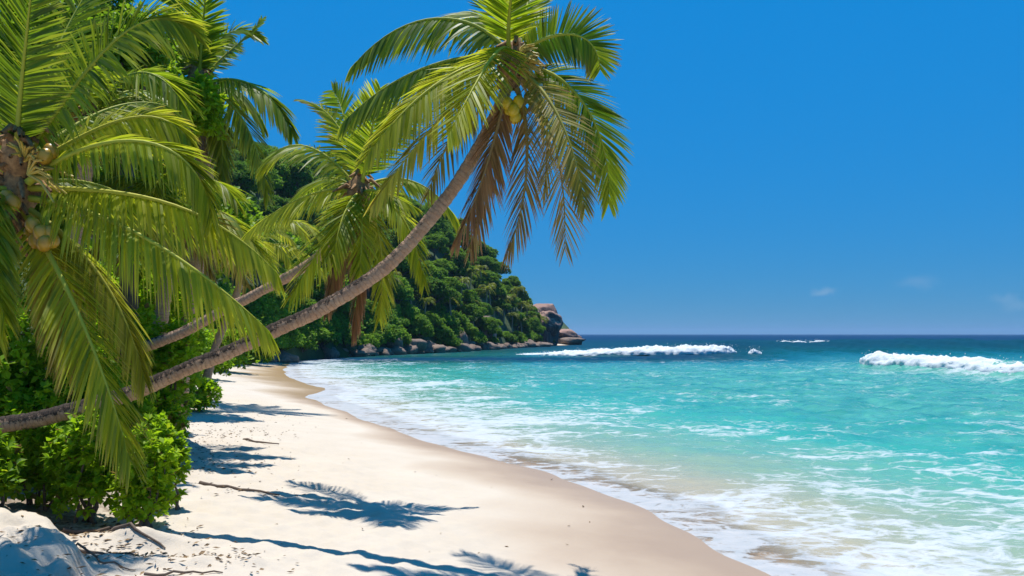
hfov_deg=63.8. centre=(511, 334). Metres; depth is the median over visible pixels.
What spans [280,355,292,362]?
boulder
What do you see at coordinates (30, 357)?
shrub
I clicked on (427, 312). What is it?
slope shrub
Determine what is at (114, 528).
driftwood stick
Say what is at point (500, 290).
hill tree
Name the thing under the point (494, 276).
hill tree
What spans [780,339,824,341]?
breaking wave
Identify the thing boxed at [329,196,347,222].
hill tree
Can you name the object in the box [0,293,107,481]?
shrub
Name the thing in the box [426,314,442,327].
hill tree
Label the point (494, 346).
boulder
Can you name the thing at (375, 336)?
slope shrub
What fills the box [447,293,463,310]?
hill tree
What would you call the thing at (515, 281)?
hill tree
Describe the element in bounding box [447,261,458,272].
hill tree
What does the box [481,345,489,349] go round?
boulder
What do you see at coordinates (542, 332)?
hill tree
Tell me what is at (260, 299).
slope shrub
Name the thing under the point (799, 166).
sky
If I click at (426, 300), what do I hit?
slope palm
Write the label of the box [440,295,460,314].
slope palm
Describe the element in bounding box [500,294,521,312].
hill tree
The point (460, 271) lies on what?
hill tree
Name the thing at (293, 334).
slope shrub
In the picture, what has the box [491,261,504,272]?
hill tree
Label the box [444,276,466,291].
hill tree
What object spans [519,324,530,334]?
hill tree
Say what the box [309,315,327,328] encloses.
slope shrub
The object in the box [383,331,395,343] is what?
slope shrub
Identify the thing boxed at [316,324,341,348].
slope shrub
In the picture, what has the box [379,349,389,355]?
boulder
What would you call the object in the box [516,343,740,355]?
breaking wave
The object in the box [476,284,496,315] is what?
slope palm
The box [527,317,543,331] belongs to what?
hill tree
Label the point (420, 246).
hill tree
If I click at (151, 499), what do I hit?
shrub
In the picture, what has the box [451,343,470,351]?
boulder
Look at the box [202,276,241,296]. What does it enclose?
slope shrub
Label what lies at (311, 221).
hill tree
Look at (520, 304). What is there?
slope palm
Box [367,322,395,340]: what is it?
slope shrub
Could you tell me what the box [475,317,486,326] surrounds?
hill tree
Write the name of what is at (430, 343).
boulder
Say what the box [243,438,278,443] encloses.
driftwood stick
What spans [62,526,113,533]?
driftwood stick
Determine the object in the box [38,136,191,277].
broadleaf tree
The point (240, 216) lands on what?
broadleaf tree
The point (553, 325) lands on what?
cliff rock
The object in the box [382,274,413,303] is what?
hill tree
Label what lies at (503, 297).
slope palm
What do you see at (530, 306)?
slope palm
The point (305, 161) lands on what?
hill tree
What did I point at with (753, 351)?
breaking wave
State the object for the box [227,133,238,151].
hill tree
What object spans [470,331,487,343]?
slope shrub
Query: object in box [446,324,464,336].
slope shrub
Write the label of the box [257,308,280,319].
slope shrub
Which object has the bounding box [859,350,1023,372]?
breaking wave
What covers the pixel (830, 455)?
sea
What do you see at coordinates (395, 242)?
hill tree
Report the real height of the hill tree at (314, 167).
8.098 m
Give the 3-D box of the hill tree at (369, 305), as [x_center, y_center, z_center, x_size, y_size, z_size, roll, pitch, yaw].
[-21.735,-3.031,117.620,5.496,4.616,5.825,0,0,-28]
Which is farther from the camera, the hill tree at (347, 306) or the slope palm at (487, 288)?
the slope palm at (487, 288)
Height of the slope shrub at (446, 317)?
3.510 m
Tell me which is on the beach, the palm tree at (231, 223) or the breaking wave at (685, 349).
the palm tree at (231, 223)
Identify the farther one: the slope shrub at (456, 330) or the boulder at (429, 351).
the slope shrub at (456, 330)
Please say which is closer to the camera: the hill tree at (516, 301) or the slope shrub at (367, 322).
the slope shrub at (367, 322)
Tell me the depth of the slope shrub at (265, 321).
79.05 m
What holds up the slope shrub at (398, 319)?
on the hill
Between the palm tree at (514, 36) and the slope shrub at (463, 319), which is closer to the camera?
the palm tree at (514, 36)
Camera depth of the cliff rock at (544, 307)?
212.10 m
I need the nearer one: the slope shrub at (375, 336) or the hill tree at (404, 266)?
the slope shrub at (375, 336)
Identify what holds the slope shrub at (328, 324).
on the hill
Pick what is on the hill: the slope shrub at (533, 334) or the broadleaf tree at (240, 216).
the slope shrub at (533, 334)
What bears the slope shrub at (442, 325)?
on the hill
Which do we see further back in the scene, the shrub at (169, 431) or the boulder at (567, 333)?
the boulder at (567, 333)
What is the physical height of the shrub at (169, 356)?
2.880 m
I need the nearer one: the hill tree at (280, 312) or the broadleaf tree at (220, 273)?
the broadleaf tree at (220, 273)
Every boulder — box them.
[269,355,276,362]
[275,349,299,362]
[279,357,286,362]
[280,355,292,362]
[322,346,337,357]
[350,349,367,356]
[358,343,376,351]
[361,348,376,355]
[376,347,389,355]
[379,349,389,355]
[386,338,402,347]
[388,346,406,354]
[403,343,417,353]
[410,339,427,353]
[424,339,432,349]
[424,349,433,352]
[430,345,445,352]
[447,346,456,351]
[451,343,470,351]
[455,330,468,343]
[469,344,481,350]
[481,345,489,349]
[482,316,496,343]
[484,342,500,349]
[504,343,512,348]
[527,339,535,346]
[542,342,550,346]
[558,337,585,344]
[559,329,577,337]
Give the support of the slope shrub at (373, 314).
on the hill
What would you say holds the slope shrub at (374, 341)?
on the hill
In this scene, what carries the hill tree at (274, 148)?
on the hill
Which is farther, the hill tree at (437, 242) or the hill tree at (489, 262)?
the hill tree at (489, 262)
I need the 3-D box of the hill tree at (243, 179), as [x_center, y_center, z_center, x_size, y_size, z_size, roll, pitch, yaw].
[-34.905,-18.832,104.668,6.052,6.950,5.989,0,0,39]
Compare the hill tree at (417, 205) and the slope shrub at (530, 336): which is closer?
the hill tree at (417, 205)
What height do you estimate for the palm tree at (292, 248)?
6.912 m
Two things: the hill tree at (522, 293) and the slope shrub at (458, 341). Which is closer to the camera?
the slope shrub at (458, 341)
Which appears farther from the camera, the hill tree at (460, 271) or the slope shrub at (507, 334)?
the slope shrub at (507, 334)
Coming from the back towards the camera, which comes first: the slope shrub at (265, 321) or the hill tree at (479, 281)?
the hill tree at (479, 281)
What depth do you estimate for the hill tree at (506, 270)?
221.37 m
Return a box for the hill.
[8,158,538,362]
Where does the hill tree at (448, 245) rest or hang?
on the hill
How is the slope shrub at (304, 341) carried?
on the hill
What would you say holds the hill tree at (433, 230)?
on the hill
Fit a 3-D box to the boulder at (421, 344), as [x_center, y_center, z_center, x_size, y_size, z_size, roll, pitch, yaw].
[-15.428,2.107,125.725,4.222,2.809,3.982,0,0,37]
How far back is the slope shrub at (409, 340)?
122.51 m
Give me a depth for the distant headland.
484.04 m
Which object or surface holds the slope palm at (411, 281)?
on the hill
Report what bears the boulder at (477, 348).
on the beach
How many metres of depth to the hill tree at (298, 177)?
126.71 m
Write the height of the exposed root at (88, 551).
0.293 m
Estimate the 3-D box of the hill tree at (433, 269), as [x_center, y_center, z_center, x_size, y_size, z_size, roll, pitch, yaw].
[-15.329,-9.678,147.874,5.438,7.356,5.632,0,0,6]
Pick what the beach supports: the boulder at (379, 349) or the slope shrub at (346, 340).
the boulder at (379, 349)
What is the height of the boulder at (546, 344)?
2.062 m
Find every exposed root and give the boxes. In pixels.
[76,542,135,569]
[80,549,134,554]
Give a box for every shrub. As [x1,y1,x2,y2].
[0,250,97,380]
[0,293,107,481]
[0,410,87,511]
[0,428,26,506]
[5,305,23,370]
[9,304,167,460]
[41,407,141,524]
[84,243,204,416]
[107,413,181,527]
[114,301,207,452]
[146,410,191,510]
[188,354,198,408]
[190,329,209,392]
[190,376,222,411]
[199,327,235,376]
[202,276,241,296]
[206,318,246,332]
[209,323,259,371]
[237,346,275,364]
[241,286,274,310]
[241,287,280,313]
[248,309,278,326]
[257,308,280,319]
[264,294,288,316]
[269,290,294,314]
[274,334,293,347]
[279,334,298,349]
[283,328,301,341]
[288,300,308,313]
[291,314,309,332]
[294,334,306,346]
[297,335,318,352]
[299,324,316,339]
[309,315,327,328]
[310,320,329,340]
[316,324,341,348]
[321,318,334,330]
[327,315,340,328]
[332,312,350,327]
[334,308,346,316]
[338,322,364,346]
[346,317,365,329]
[359,333,380,347]
[361,313,377,329]
[361,316,381,330]
[362,308,381,325]
[364,329,384,341]
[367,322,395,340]
[379,335,389,343]
[383,311,396,323]
[383,322,402,343]
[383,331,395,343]
[384,322,401,338]
[386,309,400,323]
[395,324,411,341]
[397,313,406,326]
[399,300,420,317]
[399,316,409,326]
[401,311,421,326]
[402,336,411,346]
[421,310,437,321]
[429,310,451,323]
[432,322,448,336]
[433,325,453,338]
[433,326,454,338]
[436,333,458,346]
[440,333,463,346]
[445,313,460,326]
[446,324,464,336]
[447,310,469,323]
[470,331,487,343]
[488,335,498,342]
[503,331,513,337]
[506,333,518,343]
[523,332,533,339]
[527,330,537,338]
[531,333,541,340]
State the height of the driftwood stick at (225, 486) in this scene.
0.181 m
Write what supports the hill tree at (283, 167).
on the hill
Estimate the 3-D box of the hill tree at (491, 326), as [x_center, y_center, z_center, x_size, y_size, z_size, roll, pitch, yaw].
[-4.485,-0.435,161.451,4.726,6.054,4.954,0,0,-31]
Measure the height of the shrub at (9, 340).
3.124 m
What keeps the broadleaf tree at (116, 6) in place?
on the beach
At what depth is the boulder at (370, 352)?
110.90 m
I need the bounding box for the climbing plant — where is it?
[155,59,230,155]
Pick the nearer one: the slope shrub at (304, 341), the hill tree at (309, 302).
the slope shrub at (304, 341)
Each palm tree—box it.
[0,0,285,492]
[0,0,633,432]
[0,65,204,379]
[85,174,281,413]
[115,78,460,360]
[154,0,299,437]
[200,220,329,388]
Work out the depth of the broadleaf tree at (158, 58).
15.16 m
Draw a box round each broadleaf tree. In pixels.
[0,0,161,177]
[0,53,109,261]
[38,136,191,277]
[44,0,186,381]
[111,246,241,328]
[157,173,263,285]
[235,215,316,287]
[295,268,349,300]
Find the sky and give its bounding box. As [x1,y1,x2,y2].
[4,0,1023,333]
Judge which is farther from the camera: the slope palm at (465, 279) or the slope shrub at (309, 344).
the slope palm at (465, 279)
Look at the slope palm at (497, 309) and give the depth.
169.20 m
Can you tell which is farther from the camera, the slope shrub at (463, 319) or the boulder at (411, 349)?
the slope shrub at (463, 319)
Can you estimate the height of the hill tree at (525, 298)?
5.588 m
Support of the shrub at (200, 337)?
on the beach
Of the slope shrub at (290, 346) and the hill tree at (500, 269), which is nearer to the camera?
the slope shrub at (290, 346)
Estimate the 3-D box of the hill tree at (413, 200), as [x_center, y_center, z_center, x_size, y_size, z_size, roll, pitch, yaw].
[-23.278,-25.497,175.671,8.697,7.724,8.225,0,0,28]
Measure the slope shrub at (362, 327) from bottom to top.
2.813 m
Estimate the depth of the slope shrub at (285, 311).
84.83 m
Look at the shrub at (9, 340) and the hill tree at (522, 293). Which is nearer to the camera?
the shrub at (9, 340)
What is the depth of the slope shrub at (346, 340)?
107.77 m
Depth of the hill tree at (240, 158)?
116.86 m
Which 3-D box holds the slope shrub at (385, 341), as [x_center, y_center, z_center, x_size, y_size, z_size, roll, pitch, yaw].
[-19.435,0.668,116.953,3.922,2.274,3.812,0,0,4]
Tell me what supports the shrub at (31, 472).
on the beach
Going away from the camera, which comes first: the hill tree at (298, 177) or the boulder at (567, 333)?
the hill tree at (298, 177)
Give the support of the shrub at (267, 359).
on the beach
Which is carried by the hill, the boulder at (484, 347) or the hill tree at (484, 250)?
the hill tree at (484, 250)
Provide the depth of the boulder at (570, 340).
226.63 m
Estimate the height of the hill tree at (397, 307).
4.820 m
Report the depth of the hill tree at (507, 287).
199.46 m
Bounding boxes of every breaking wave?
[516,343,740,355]
[746,346,761,353]
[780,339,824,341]
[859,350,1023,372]
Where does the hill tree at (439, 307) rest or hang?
on the hill
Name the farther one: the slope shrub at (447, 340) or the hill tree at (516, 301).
the hill tree at (516, 301)
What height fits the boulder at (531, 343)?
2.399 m
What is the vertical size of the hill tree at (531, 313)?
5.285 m
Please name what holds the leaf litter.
on the beach
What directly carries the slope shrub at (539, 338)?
on the hill
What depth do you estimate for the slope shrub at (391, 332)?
118.55 m
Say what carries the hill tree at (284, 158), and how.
on the hill
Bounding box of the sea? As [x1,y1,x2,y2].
[283,334,1023,575]
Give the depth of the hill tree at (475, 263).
185.51 m
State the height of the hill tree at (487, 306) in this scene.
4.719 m
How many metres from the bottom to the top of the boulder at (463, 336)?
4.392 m
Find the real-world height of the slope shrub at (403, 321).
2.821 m
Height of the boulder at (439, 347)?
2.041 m
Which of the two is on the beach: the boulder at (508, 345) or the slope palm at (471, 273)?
the boulder at (508, 345)
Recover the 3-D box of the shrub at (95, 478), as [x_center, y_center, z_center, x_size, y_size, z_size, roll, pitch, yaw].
[-5.000,1.510,9.752,1.127,1.490,1.020,0,0,0]
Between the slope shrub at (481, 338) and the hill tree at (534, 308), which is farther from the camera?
the hill tree at (534, 308)
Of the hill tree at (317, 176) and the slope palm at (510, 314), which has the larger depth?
the slope palm at (510, 314)
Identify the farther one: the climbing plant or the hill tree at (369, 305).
the hill tree at (369, 305)
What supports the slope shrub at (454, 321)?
on the hill
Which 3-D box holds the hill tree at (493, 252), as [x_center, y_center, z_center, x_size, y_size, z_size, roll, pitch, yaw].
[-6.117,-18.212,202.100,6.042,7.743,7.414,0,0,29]
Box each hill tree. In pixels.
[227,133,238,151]
[228,160,261,192]
[231,151,250,162]
[232,159,284,203]
[239,192,259,214]
[250,194,290,218]
[258,149,289,195]
[268,145,277,150]
[268,297,286,318]
[271,159,312,199]
[274,265,311,297]
[282,153,293,161]
[289,150,309,166]
[290,206,335,234]
[295,225,327,261]
[299,297,316,307]
[309,158,334,176]
[316,174,339,188]
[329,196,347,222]
[335,299,355,319]
[346,250,371,284]
[353,231,391,258]
[355,299,377,314]
[363,328,382,339]
[380,297,400,312]
[382,217,414,229]
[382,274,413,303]
[383,228,401,248]
[387,246,423,277]
[393,196,422,206]
[398,270,416,287]
[404,201,425,223]
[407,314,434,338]
[408,226,427,256]
[413,204,447,229]
[413,276,459,305]
[421,260,440,277]
[424,233,449,259]
[426,221,444,236]
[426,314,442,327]
[429,303,445,314]
[432,258,452,270]
[435,266,447,280]
[440,223,454,254]
[442,251,469,276]
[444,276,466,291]
[446,244,462,253]
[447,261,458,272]
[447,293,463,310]
[453,263,475,283]
[455,303,487,322]
[459,289,482,306]
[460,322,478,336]
[461,242,479,250]
[464,248,478,260]
[469,261,479,269]
[470,256,500,270]
[472,276,487,287]
[472,288,489,298]
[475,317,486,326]
[477,245,498,257]
[478,241,490,254]
[478,317,502,341]
[479,302,493,314]
[481,270,501,283]
[488,281,507,299]
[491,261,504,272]
[491,299,511,315]
[497,333,504,338]
[498,265,511,274]
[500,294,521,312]
[501,276,521,287]
[501,279,511,286]
[504,285,510,293]
[509,286,528,295]
[509,311,528,330]
[511,330,522,338]
[517,294,532,306]
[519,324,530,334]
[520,306,540,315]
[524,311,540,320]
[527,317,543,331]
[534,322,545,333]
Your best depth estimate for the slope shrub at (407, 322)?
126.24 m
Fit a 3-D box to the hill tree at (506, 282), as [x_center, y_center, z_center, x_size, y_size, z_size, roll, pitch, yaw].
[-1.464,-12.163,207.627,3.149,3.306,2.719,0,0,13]
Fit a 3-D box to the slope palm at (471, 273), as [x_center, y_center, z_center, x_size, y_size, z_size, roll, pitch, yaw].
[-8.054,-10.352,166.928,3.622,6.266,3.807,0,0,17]
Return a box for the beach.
[0,344,805,575]
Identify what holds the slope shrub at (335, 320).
on the hill
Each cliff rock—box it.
[532,303,557,313]
[540,311,562,335]
[542,330,558,345]
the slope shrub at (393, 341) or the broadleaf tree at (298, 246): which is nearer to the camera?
the broadleaf tree at (298, 246)
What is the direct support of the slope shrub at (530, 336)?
on the hill
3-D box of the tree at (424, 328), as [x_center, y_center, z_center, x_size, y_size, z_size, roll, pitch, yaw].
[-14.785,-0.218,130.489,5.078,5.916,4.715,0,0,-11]
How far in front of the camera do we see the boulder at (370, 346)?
112.13 m
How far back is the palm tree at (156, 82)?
13.21 m
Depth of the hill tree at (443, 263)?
158.79 m
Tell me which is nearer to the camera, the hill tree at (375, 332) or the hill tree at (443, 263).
the hill tree at (375, 332)
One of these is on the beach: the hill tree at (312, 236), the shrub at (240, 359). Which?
the shrub at (240, 359)
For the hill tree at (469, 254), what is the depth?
187.88 m
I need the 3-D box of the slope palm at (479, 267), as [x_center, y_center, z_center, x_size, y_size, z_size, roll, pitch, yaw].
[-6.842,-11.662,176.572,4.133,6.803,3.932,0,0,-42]
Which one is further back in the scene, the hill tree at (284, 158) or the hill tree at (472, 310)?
the hill tree at (472, 310)
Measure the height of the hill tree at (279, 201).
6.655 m
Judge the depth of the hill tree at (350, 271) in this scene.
121.96 m
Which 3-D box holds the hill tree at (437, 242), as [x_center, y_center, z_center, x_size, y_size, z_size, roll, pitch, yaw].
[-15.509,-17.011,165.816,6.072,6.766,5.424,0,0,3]
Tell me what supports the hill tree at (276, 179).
on the hill
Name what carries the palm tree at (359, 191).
on the beach
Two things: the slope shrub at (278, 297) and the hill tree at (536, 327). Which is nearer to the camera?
the slope shrub at (278, 297)
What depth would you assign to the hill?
130.35 m
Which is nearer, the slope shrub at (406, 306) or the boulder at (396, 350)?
the boulder at (396, 350)
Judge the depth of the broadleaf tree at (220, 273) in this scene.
29.54 m
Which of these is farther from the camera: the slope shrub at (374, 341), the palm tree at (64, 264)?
the slope shrub at (374, 341)
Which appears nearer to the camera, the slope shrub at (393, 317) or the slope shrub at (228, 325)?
the slope shrub at (228, 325)
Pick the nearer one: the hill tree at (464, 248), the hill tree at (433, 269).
the hill tree at (433, 269)
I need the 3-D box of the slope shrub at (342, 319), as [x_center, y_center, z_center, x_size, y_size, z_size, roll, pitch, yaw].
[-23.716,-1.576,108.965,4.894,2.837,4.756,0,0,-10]
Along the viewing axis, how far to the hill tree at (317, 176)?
151.64 m
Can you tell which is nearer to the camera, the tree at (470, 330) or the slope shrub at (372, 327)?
the slope shrub at (372, 327)
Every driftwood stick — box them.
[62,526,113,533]
[111,522,165,548]
[144,570,222,575]
[199,481,279,495]
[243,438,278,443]
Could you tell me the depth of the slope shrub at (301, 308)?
94.51 m
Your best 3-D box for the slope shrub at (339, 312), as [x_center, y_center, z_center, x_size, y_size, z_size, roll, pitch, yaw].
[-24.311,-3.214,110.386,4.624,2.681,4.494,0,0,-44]
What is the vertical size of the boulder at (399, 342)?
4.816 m
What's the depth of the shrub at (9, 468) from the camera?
9.06 m
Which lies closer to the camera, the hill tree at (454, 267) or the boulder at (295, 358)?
the boulder at (295, 358)
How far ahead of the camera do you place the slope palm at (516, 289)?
196.04 m
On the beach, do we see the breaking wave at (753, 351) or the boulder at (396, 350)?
the boulder at (396, 350)
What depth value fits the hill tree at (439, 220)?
175.20 m
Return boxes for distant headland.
[561,322,568,328]
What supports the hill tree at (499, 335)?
on the hill
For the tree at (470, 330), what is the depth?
149.22 m
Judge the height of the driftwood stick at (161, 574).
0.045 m
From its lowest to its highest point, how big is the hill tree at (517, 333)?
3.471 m
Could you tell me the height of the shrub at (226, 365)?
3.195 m
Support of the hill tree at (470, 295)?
on the hill
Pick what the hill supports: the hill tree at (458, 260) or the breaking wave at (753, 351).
the hill tree at (458, 260)
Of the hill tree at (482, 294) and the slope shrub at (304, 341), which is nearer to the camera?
the slope shrub at (304, 341)
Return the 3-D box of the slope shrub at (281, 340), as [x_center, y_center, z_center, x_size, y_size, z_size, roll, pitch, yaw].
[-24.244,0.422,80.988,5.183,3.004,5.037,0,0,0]
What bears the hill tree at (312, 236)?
on the hill
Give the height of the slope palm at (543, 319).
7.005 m
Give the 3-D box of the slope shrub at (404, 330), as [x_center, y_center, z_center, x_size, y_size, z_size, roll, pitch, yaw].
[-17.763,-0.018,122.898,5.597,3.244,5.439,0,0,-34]
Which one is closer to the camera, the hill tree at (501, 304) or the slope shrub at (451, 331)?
the slope shrub at (451, 331)
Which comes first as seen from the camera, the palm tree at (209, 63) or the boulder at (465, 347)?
the palm tree at (209, 63)
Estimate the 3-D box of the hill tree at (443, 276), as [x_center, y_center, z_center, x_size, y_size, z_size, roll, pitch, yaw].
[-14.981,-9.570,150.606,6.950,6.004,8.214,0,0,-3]
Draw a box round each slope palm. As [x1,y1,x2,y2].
[383,271,404,296]
[406,278,418,303]
[416,297,435,312]
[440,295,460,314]
[454,276,471,305]
[464,300,479,325]
[466,268,480,289]
[474,265,487,288]
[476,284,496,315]
[483,282,496,305]
[491,306,502,317]
[495,294,512,323]
[505,312,519,331]
[509,286,527,310]
[515,317,527,332]
[517,301,529,325]
[522,303,533,315]
[537,314,547,341]
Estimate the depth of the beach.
11.51 m
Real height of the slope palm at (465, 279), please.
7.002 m
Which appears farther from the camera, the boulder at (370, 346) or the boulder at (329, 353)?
the boulder at (370, 346)
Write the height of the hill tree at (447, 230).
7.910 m
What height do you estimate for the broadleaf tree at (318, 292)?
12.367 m
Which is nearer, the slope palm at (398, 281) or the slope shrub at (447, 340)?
the slope palm at (398, 281)
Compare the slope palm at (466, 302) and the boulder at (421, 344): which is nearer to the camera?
the boulder at (421, 344)
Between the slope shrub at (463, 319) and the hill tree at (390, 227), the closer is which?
the slope shrub at (463, 319)
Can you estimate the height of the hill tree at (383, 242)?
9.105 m
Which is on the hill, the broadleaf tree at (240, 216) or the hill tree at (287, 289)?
the hill tree at (287, 289)
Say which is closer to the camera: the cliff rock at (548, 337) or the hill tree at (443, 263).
the hill tree at (443, 263)
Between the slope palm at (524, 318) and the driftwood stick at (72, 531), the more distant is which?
the slope palm at (524, 318)
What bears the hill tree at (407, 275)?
on the hill
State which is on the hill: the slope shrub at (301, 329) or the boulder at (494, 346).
the slope shrub at (301, 329)
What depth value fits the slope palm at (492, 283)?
175.99 m
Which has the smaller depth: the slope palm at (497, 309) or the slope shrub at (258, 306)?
the slope shrub at (258, 306)
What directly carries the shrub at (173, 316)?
on the beach
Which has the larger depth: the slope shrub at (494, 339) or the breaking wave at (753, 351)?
the slope shrub at (494, 339)
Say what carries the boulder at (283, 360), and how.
on the beach
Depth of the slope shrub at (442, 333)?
136.70 m
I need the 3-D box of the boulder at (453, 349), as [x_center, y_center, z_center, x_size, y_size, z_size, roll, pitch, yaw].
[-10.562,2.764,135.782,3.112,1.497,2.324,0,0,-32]
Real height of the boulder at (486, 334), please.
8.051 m
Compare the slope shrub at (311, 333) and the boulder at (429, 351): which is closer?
the slope shrub at (311, 333)
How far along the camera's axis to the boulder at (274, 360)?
81.51 m
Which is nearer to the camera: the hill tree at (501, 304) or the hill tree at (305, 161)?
the hill tree at (305, 161)
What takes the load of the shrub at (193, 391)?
on the beach
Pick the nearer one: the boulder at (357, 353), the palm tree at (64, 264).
the palm tree at (64, 264)
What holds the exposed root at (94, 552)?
on the beach
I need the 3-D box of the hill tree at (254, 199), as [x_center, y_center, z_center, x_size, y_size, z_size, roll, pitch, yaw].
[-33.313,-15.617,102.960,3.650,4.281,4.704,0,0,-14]
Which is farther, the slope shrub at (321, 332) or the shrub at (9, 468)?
the slope shrub at (321, 332)
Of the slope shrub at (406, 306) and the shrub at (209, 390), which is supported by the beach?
the shrub at (209, 390)
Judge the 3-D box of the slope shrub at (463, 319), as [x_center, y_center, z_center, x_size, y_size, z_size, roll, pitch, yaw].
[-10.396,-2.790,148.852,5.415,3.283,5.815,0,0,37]
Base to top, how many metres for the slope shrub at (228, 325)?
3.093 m
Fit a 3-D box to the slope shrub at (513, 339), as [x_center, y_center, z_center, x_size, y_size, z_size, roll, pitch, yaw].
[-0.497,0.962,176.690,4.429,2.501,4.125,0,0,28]
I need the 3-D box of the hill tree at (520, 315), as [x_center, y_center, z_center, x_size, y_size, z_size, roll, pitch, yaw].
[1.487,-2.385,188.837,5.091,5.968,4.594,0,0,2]
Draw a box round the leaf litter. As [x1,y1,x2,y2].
[0,405,689,575]
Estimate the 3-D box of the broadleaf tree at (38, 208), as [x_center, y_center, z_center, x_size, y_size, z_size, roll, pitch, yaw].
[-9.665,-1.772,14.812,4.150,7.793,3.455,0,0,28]
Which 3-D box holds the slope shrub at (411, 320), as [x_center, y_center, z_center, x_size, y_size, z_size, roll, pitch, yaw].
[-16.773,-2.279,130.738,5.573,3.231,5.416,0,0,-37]
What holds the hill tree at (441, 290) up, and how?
on the hill
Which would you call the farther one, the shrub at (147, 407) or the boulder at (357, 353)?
the boulder at (357, 353)
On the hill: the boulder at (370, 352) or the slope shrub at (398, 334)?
the slope shrub at (398, 334)

